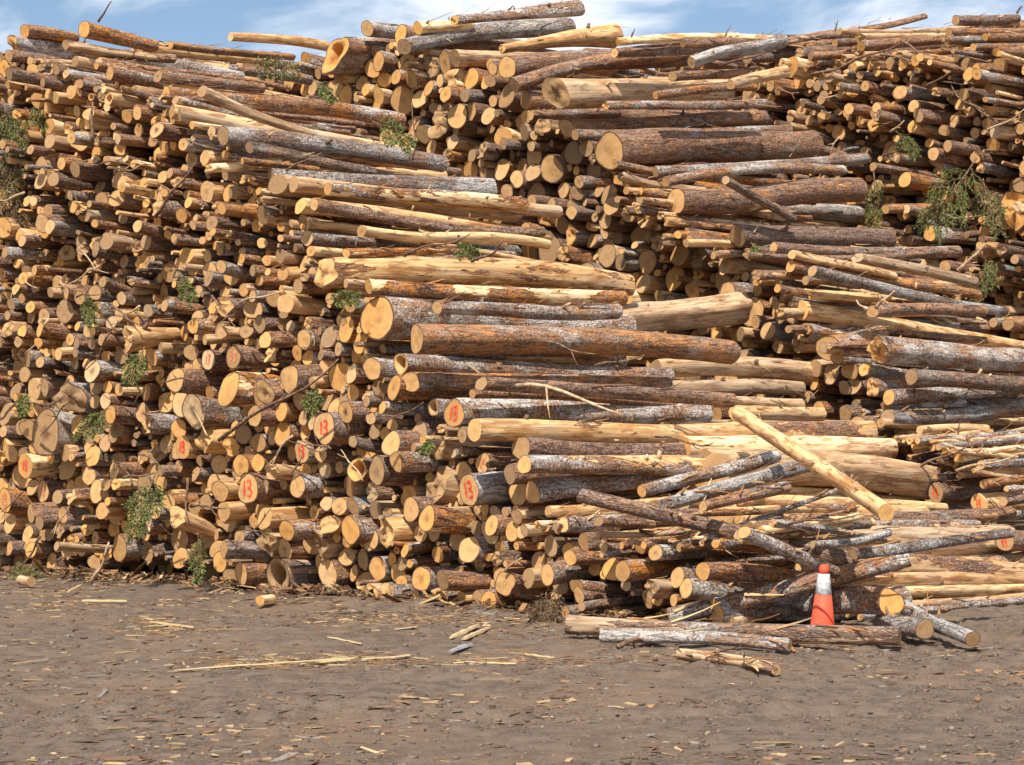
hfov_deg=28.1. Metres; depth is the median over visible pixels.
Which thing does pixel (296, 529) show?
log
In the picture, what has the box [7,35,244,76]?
log
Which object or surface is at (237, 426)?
twig
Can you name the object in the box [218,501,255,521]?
log
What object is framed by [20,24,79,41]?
log
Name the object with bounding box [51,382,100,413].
log
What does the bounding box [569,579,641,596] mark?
log
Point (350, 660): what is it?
split slab
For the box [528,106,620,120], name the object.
log
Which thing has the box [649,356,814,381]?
log
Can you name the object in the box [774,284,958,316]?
log
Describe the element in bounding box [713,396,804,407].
log
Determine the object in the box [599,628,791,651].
log
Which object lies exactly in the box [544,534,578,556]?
log
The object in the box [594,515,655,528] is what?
log
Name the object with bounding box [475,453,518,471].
log
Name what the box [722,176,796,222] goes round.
log
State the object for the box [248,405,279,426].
log
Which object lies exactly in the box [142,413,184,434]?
log
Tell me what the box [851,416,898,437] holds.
log
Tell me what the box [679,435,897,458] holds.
log
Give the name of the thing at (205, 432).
twig
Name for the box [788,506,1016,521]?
log
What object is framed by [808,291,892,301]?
log
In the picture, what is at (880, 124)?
twig
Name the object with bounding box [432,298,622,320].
log
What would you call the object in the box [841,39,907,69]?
twig
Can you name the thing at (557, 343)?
twig
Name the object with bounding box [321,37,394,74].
log
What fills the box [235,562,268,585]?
log
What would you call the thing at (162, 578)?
wood chips
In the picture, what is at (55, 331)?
log
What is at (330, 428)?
log
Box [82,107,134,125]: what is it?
log
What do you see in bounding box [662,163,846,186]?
log
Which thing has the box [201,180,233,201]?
log
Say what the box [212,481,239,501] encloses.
log
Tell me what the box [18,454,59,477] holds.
log
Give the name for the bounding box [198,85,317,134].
log
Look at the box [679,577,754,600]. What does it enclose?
log
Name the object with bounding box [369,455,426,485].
log
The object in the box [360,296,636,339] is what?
log
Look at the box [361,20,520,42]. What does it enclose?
log
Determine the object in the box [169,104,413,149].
log
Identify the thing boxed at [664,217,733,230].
log
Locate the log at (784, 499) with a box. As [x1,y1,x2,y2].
[738,495,947,510]
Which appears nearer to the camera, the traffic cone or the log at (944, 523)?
the traffic cone
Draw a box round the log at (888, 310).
[866,303,987,317]
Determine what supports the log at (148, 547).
on the stacked logs at (598, 207)
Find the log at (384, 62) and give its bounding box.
[373,50,400,72]
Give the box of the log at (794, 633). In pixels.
[565,615,900,645]
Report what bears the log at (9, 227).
on the stacked logs at (598, 207)
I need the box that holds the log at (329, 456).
[314,445,359,462]
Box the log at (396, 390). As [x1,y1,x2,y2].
[387,375,470,400]
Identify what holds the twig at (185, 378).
on the stacked logs at (598, 207)
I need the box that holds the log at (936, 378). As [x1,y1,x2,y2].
[905,368,1023,391]
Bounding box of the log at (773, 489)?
[699,481,791,511]
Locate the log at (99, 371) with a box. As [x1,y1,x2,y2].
[84,360,123,382]
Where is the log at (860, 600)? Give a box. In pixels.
[792,586,904,615]
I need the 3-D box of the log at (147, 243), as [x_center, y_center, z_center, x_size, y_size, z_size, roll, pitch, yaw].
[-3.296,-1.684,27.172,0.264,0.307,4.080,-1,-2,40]
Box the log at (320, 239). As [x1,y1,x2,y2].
[301,230,376,248]
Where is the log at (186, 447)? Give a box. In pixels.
[175,435,208,458]
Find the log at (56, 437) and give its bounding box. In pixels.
[32,408,83,455]
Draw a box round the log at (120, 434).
[108,424,148,445]
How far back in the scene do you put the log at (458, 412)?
22.51 m
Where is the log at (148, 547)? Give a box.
[141,539,173,565]
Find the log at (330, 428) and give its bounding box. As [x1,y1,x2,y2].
[313,412,369,445]
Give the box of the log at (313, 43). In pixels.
[228,32,328,50]
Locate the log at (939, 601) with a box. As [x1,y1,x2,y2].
[844,592,1023,616]
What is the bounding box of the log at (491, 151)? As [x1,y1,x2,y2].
[477,141,526,160]
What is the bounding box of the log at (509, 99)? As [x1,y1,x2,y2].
[498,82,542,112]
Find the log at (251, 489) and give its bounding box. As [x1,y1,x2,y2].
[238,472,283,504]
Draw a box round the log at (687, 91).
[653,83,757,99]
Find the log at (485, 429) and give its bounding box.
[467,413,754,442]
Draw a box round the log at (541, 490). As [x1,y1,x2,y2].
[526,474,689,502]
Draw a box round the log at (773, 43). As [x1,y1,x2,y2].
[687,34,787,68]
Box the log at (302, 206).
[295,198,553,240]
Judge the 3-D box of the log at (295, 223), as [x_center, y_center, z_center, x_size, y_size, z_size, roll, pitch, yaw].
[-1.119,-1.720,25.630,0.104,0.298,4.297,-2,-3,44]
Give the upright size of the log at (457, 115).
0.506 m
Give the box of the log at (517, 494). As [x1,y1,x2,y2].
[509,484,678,505]
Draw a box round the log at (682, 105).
[602,99,767,109]
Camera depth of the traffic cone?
18.43 m
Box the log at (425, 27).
[413,16,474,34]
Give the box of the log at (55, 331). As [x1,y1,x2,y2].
[36,322,82,339]
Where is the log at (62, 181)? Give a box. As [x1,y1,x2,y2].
[47,172,97,190]
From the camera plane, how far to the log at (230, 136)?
25.42 m
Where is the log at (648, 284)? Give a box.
[636,274,668,294]
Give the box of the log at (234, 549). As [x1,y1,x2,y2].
[220,540,271,558]
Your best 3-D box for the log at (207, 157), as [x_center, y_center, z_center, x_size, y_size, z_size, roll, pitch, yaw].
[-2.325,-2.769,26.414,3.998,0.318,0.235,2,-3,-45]
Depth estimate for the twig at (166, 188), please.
24.99 m
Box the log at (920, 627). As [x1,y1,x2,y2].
[872,606,933,638]
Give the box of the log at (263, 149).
[245,141,376,173]
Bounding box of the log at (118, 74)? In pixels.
[106,65,164,88]
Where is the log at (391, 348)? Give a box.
[379,343,507,359]
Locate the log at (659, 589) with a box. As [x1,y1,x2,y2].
[644,579,679,598]
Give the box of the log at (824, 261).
[788,250,897,279]
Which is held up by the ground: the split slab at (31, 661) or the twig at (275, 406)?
the split slab at (31, 661)
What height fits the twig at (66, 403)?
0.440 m
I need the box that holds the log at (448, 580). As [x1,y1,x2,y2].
[436,570,493,590]
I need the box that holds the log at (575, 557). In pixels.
[563,549,607,565]
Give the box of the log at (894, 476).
[703,450,941,499]
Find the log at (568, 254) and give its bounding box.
[556,243,595,264]
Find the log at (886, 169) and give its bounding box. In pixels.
[870,162,957,182]
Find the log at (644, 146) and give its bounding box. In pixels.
[594,127,823,169]
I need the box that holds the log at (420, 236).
[357,225,550,249]
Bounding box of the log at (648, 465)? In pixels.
[517,451,707,475]
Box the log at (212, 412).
[182,393,243,429]
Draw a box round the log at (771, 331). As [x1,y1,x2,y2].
[760,322,932,341]
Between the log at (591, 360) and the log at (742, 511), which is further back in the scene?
the log at (591, 360)
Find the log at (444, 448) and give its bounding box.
[429,435,510,460]
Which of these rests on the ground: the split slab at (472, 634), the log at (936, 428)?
the split slab at (472, 634)
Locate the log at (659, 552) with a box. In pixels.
[648,539,736,560]
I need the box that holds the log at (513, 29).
[398,17,575,54]
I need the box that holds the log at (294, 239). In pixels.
[277,235,516,255]
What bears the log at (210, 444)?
on the stacked logs at (598, 207)
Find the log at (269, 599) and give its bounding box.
[255,594,275,604]
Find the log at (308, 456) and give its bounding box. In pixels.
[294,440,320,463]
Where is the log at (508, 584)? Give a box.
[495,571,550,601]
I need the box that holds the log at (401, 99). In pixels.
[390,86,421,116]
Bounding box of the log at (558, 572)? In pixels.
[541,560,596,585]
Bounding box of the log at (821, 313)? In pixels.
[793,300,1023,348]
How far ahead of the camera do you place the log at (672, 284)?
30.55 m
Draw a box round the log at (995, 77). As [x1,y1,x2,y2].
[972,68,1023,87]
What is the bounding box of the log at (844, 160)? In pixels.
[652,153,869,177]
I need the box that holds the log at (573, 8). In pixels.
[450,0,584,24]
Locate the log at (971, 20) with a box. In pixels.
[952,14,1020,25]
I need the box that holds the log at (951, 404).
[880,399,966,410]
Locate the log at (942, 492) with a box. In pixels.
[928,474,1023,502]
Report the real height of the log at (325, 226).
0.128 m
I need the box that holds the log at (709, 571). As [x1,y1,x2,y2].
[695,560,811,582]
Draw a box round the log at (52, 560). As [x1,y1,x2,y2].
[47,552,129,573]
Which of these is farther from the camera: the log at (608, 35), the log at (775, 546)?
the log at (608, 35)
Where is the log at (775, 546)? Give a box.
[737,526,839,578]
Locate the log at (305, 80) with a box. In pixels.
[223,64,313,84]
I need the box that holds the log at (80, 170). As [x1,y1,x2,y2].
[69,160,113,182]
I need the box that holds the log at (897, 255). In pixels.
[744,248,942,261]
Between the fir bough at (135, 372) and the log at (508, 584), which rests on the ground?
the log at (508, 584)
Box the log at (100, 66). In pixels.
[94,62,290,89]
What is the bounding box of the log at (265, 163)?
[241,157,319,170]
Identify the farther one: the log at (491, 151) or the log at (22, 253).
the log at (491, 151)
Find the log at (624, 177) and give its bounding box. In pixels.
[617,171,707,188]
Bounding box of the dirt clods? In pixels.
[0,572,1023,764]
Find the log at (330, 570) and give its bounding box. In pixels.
[318,557,355,588]
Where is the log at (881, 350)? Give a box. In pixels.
[866,335,1023,370]
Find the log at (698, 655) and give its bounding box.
[675,648,780,675]
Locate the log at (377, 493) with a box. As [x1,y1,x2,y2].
[365,482,402,502]
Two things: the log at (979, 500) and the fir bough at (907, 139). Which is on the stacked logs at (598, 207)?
the fir bough at (907, 139)
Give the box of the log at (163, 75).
[153,68,265,92]
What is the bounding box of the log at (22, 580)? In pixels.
[16,575,35,586]
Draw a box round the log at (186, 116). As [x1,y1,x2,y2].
[178,108,374,141]
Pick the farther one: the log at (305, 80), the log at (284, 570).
the log at (305, 80)
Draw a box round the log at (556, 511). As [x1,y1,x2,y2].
[544,496,668,517]
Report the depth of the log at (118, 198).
26.31 m
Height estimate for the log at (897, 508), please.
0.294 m
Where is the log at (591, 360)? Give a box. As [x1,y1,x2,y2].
[352,333,626,366]
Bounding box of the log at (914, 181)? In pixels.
[898,172,956,193]
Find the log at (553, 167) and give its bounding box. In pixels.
[540,154,575,183]
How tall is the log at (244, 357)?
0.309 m
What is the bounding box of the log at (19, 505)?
[0,487,39,516]
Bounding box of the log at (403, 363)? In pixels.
[393,353,674,380]
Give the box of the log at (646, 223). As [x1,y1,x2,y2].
[636,190,839,229]
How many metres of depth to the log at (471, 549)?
21.74 m
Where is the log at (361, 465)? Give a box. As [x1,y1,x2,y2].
[347,457,372,482]
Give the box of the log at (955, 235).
[923,225,1007,244]
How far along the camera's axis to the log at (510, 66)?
32.89 m
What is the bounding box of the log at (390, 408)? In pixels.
[379,401,423,415]
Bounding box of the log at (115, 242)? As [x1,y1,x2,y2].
[100,233,141,252]
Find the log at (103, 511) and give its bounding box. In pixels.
[96,502,130,518]
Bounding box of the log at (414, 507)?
[403,496,448,521]
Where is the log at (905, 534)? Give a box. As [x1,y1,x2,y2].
[781,517,1014,555]
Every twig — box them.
[0,191,24,203]
[0,402,17,420]
[1,491,23,518]
[17,535,41,570]
[24,279,37,288]
[24,319,49,353]
[24,392,69,404]
[41,402,68,435]
[50,506,69,534]
[55,267,97,288]
[70,190,99,216]
[76,282,104,297]
[81,249,108,273]
[86,332,110,369]
[88,102,94,143]
[88,542,109,584]
[97,1,111,22]
[98,155,138,165]
[107,162,144,170]
[110,305,141,336]
[122,458,157,478]
[123,305,140,318]
[124,465,133,486]
[134,384,148,405]
[138,453,165,475]
[154,163,194,217]
[156,180,172,197]
[160,524,173,542]
[161,371,193,382]
[185,478,190,524]
[189,496,226,516]
[192,403,207,436]
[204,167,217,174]
[207,314,234,324]
[211,295,236,327]
[217,359,338,441]
[238,290,284,304]
[244,505,272,539]
[264,435,293,468]
[271,381,300,409]
[285,153,320,171]
[288,433,331,448]
[290,451,303,473]
[297,441,329,451]
[338,450,362,480]
[381,399,423,423]
[403,234,469,256]
[411,102,421,159]
[470,239,503,262]
[504,558,522,572]
[515,383,621,417]
[545,340,595,366]
[594,346,644,366]
[616,637,642,648]
[655,436,723,449]
[722,51,770,65]
[777,87,798,99]
[785,513,859,526]
[811,60,852,77]
[825,91,841,98]
[828,136,839,155]
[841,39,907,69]
[856,300,868,309]
[871,120,892,127]
[875,290,895,309]
[877,141,902,160]
[880,49,933,67]
[889,120,904,132]
[900,40,935,59]
[919,65,958,90]
[920,446,968,467]
[940,212,981,218]
[941,442,989,453]
[951,85,984,111]
[955,454,1016,471]
[956,243,985,271]
[968,206,1007,228]
[969,101,999,123]
[986,109,1023,130]
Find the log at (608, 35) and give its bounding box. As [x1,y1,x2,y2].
[499,23,623,53]
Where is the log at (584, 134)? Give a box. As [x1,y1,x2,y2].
[571,125,792,140]
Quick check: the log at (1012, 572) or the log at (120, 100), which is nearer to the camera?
the log at (1012, 572)
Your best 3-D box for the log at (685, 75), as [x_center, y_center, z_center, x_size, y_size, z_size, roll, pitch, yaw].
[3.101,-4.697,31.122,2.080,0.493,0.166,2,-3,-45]
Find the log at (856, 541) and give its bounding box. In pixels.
[810,528,891,548]
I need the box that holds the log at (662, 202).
[639,197,785,220]
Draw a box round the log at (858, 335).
[815,325,888,360]
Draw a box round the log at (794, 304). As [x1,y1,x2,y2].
[788,301,986,324]
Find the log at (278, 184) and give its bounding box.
[269,174,522,221]
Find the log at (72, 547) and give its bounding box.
[54,542,112,553]
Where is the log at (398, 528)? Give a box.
[379,515,418,547]
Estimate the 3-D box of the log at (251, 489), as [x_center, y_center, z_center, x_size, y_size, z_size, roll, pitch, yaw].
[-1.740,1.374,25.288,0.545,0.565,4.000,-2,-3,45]
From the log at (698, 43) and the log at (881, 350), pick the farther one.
the log at (698, 43)
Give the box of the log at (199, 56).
[137,46,274,65]
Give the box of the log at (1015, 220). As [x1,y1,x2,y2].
[1000,191,1023,232]
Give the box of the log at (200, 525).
[170,506,222,540]
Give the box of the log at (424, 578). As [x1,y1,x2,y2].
[411,565,458,590]
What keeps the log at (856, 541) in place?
on the stacked logs at (598, 207)
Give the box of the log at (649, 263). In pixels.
[638,250,671,274]
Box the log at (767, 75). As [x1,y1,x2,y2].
[726,65,790,88]
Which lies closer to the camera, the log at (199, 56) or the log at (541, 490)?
the log at (541, 490)
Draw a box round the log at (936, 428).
[916,424,989,433]
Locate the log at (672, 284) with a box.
[665,266,693,291]
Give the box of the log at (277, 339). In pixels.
[259,331,298,347]
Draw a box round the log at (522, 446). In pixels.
[511,436,686,458]
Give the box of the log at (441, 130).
[427,110,483,140]
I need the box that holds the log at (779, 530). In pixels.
[759,512,859,533]
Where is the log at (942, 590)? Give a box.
[888,578,1023,597]
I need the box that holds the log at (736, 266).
[719,258,863,274]
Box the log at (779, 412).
[729,401,826,420]
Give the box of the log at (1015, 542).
[996,530,1023,550]
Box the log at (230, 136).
[217,126,447,172]
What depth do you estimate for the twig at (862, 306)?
26.47 m
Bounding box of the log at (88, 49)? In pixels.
[62,38,176,63]
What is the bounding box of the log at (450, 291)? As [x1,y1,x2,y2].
[365,279,627,304]
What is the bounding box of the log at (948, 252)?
[769,241,962,258]
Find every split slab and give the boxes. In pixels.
[13,658,48,663]
[67,584,81,591]
[82,599,126,601]
[150,621,195,627]
[174,657,354,670]
[198,628,247,629]
[300,654,409,663]
[328,637,362,643]
[449,624,479,637]
[449,643,472,651]
[454,661,516,663]
[462,627,489,639]
[477,677,520,679]
[525,653,554,657]
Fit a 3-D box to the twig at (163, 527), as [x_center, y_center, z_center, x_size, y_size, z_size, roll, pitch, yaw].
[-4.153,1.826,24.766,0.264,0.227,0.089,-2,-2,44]
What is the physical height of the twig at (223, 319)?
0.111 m
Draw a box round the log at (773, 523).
[769,517,887,541]
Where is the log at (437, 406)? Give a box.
[428,398,451,415]
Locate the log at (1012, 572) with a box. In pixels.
[794,553,1023,583]
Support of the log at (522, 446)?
on the stacked logs at (598, 207)
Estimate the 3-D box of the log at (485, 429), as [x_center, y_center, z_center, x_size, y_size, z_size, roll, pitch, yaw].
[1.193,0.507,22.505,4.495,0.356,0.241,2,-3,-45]
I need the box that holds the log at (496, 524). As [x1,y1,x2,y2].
[485,514,665,535]
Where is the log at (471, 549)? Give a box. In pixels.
[458,536,494,562]
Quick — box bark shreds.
[2,0,1023,670]
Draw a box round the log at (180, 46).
[168,41,295,60]
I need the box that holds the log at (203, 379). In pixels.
[166,368,227,394]
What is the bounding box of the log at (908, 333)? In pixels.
[785,325,987,343]
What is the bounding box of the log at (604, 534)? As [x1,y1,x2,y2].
[596,527,697,537]
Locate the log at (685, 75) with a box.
[668,66,761,80]
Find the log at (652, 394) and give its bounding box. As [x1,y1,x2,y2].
[475,376,736,406]
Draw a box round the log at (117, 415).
[105,405,141,425]
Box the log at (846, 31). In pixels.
[837,25,974,34]
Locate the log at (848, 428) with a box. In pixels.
[659,420,877,437]
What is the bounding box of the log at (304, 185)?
[289,176,562,217]
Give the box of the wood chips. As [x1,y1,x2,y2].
[0,557,1023,764]
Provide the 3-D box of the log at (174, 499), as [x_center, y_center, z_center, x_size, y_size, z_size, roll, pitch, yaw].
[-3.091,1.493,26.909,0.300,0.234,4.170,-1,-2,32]
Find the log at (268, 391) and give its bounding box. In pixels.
[256,379,292,404]
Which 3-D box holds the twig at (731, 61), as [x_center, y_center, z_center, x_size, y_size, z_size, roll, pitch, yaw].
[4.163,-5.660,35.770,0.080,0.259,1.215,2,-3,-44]
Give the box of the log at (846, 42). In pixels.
[832,38,856,46]
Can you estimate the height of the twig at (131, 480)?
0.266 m
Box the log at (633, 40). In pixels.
[616,33,774,45]
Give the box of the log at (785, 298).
[774,294,959,328]
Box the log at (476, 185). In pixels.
[267,168,496,193]
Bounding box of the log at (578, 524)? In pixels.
[558,514,707,532]
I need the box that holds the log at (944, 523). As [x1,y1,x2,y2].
[875,519,982,527]
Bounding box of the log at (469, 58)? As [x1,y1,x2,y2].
[451,49,617,70]
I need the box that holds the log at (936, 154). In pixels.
[928,147,977,168]
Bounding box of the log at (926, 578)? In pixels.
[835,572,1015,586]
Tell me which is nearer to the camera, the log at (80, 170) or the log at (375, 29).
the log at (80, 170)
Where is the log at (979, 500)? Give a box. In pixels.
[971,491,1023,510]
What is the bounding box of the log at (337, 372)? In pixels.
[328,362,351,391]
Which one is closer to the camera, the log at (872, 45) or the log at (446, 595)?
the log at (446, 595)
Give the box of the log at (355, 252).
[342,241,470,257]
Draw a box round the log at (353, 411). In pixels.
[338,401,369,423]
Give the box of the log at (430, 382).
[402,372,672,391]
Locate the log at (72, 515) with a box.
[58,506,109,524]
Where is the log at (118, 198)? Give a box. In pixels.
[108,190,149,210]
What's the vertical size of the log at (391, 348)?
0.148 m
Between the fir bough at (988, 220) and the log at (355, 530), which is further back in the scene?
the fir bough at (988, 220)
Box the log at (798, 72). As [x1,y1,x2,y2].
[788,57,830,81]
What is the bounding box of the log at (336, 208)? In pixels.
[310,197,546,236]
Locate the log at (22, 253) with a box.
[1,247,57,260]
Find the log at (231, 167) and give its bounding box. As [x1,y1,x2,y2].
[205,158,281,172]
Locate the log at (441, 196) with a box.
[324,183,528,211]
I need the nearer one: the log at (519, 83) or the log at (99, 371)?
the log at (99, 371)
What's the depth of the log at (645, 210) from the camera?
30.27 m
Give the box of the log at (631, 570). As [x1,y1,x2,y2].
[615,559,704,582]
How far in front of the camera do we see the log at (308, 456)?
23.46 m
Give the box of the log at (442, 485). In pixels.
[426,465,459,503]
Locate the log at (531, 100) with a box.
[520,90,679,118]
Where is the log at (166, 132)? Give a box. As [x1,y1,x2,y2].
[150,123,190,141]
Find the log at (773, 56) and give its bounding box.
[743,50,807,63]
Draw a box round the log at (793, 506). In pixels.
[703,481,858,540]
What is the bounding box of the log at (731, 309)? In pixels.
[622,292,752,331]
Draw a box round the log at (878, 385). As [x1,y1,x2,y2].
[866,370,1023,395]
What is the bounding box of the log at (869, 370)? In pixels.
[858,363,928,376]
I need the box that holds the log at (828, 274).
[808,265,1008,315]
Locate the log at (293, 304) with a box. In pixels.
[277,295,336,317]
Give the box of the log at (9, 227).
[0,217,35,239]
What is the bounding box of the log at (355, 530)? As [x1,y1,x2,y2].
[341,515,380,544]
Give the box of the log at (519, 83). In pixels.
[508,53,689,92]
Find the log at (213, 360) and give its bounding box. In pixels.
[202,349,232,371]
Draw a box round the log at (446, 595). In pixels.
[431,587,458,601]
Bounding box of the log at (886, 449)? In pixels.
[698,442,894,457]
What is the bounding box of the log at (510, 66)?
[498,49,690,77]
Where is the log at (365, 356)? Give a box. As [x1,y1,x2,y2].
[362,353,574,362]
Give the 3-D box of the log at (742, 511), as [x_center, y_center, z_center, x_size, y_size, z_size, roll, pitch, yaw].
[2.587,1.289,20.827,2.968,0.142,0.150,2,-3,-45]
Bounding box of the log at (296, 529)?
[279,518,322,540]
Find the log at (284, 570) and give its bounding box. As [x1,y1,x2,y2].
[266,557,322,593]
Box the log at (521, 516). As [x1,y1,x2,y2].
[511,508,556,523]
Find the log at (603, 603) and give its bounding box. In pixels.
[577,595,643,610]
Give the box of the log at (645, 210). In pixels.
[634,205,814,225]
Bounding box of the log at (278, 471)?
[265,464,301,480]
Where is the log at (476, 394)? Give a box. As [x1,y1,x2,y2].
[469,389,713,410]
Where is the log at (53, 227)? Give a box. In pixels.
[45,219,104,237]
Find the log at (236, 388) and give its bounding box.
[217,371,279,406]
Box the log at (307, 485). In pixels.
[290,472,344,498]
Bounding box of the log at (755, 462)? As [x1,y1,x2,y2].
[637,449,780,497]
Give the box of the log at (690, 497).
[650,460,809,508]
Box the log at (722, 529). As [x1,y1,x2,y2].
[576,488,851,565]
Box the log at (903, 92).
[893,85,950,104]
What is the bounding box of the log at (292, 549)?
[278,538,315,558]
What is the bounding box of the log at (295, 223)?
[289,219,534,259]
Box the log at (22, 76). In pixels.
[4,67,56,85]
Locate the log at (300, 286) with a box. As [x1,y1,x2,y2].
[293,278,554,293]
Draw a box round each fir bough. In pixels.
[0,102,30,157]
[0,153,26,205]
[0,187,26,239]
[0,562,49,580]
[13,389,31,419]
[24,107,48,134]
[72,408,108,443]
[79,292,99,329]
[120,346,148,388]
[121,472,165,545]
[176,272,198,308]
[187,532,209,585]
[246,54,302,81]
[300,382,325,418]
[315,80,338,105]
[326,289,361,310]
[372,115,416,154]
[419,437,435,456]
[450,241,483,261]
[525,584,565,623]
[749,242,762,261]
[864,172,885,228]
[895,131,921,160]
[912,158,985,245]
[969,178,1008,240]
[970,274,988,302]
[982,256,999,290]
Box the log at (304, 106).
[162,86,405,126]
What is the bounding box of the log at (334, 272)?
[314,256,634,295]
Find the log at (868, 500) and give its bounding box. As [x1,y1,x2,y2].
[731,406,893,521]
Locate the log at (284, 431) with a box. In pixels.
[274,422,301,446]
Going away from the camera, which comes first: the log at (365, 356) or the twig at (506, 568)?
the twig at (506, 568)
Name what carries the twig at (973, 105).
on the stacked logs at (598, 207)
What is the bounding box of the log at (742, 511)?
[672,501,856,516]
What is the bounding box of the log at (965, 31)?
[946,28,1023,35]
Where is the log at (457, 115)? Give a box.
[447,103,486,135]
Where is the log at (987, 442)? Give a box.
[935,435,1023,450]
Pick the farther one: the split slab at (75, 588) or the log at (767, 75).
the log at (767, 75)
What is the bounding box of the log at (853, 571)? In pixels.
[667,554,911,620]
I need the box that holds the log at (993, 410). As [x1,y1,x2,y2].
[880,395,1023,424]
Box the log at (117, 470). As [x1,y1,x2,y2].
[109,462,148,478]
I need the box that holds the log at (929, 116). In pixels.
[913,107,955,125]
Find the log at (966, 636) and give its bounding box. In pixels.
[900,596,980,645]
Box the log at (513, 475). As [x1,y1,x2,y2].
[504,463,571,484]
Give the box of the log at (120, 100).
[104,92,146,108]
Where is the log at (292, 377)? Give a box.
[280,364,332,393]
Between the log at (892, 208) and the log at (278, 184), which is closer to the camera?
the log at (278, 184)
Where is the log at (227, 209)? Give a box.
[217,202,257,218]
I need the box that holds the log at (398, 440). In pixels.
[381,430,420,455]
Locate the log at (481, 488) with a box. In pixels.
[459,471,510,506]
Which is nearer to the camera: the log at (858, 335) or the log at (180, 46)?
the log at (858, 335)
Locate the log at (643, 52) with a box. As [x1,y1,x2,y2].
[610,46,714,57]
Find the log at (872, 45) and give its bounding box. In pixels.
[857,35,945,50]
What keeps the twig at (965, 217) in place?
on the stacked logs at (598, 207)
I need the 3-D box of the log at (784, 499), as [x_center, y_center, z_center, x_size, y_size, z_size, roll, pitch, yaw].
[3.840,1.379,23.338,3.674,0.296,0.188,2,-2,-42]
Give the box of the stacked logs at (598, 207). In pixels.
[0,13,1023,622]
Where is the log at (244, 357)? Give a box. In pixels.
[226,345,282,368]
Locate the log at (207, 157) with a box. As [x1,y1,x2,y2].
[200,150,447,176]
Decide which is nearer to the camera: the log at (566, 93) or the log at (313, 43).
the log at (566, 93)
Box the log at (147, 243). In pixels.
[140,235,192,253]
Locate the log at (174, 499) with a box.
[161,492,202,508]
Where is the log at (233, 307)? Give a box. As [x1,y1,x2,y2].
[215,296,247,317]
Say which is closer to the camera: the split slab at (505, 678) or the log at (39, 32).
the split slab at (505, 678)
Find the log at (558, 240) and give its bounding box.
[538,233,597,262]
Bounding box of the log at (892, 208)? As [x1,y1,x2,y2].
[881,203,971,213]
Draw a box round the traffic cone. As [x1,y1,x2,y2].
[810,564,834,624]
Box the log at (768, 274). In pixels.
[751,270,959,285]
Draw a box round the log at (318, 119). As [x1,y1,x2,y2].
[148,96,364,126]
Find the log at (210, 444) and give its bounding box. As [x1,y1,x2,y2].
[195,427,233,453]
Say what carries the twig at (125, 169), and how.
on the stacked logs at (598, 207)
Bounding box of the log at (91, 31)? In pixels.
[78,21,158,51]
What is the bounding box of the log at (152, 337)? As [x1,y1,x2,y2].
[122,322,182,352]
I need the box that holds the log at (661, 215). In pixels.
[657,211,769,225]
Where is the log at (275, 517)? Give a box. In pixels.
[258,506,310,528]
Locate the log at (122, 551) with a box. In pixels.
[113,533,143,561]
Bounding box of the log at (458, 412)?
[443,398,712,427]
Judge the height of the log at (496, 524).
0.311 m
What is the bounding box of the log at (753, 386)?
[671,376,805,395]
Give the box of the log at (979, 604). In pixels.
[857,596,1023,620]
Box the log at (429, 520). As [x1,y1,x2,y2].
[418,503,479,535]
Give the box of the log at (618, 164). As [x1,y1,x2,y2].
[612,159,791,184]
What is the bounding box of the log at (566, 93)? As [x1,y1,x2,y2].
[542,74,734,108]
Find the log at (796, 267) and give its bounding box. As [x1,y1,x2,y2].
[786,259,981,298]
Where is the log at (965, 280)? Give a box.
[851,253,977,287]
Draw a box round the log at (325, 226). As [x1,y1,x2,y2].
[306,220,359,232]
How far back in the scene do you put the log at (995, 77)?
32.66 m
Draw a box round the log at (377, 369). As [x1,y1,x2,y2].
[362,357,397,380]
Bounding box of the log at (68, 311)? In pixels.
[56,299,84,323]
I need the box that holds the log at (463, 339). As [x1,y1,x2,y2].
[411,323,740,363]
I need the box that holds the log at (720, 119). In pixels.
[558,110,768,137]
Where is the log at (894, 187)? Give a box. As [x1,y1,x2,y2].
[872,179,923,195]
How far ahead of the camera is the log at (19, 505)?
28.10 m
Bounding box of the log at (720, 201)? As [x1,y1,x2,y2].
[667,177,867,214]
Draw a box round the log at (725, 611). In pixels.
[708,586,911,622]
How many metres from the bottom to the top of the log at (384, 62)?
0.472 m
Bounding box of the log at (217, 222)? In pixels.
[206,216,268,236]
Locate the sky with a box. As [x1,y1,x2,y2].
[0,0,1023,69]
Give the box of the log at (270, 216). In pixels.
[257,205,418,231]
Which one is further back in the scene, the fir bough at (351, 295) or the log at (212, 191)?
the log at (212, 191)
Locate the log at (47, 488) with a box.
[37,479,65,501]
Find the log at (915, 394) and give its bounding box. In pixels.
[883,385,1018,404]
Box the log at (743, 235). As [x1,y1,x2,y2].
[730,223,896,247]
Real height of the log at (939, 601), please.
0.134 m
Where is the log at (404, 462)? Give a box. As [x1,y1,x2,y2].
[389,451,448,472]
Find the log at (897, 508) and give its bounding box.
[717,505,929,523]
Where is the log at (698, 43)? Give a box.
[680,38,746,47]
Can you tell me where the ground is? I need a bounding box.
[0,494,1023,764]
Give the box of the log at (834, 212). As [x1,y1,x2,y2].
[783,203,864,223]
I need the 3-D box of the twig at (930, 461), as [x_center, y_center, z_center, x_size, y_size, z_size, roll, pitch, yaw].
[5.116,0.916,24.512,0.148,0.321,0.778,2,-3,-45]
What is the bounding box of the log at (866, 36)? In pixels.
[855,30,945,42]
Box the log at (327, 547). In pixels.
[313,530,360,559]
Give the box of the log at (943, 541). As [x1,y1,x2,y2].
[849,528,1013,559]

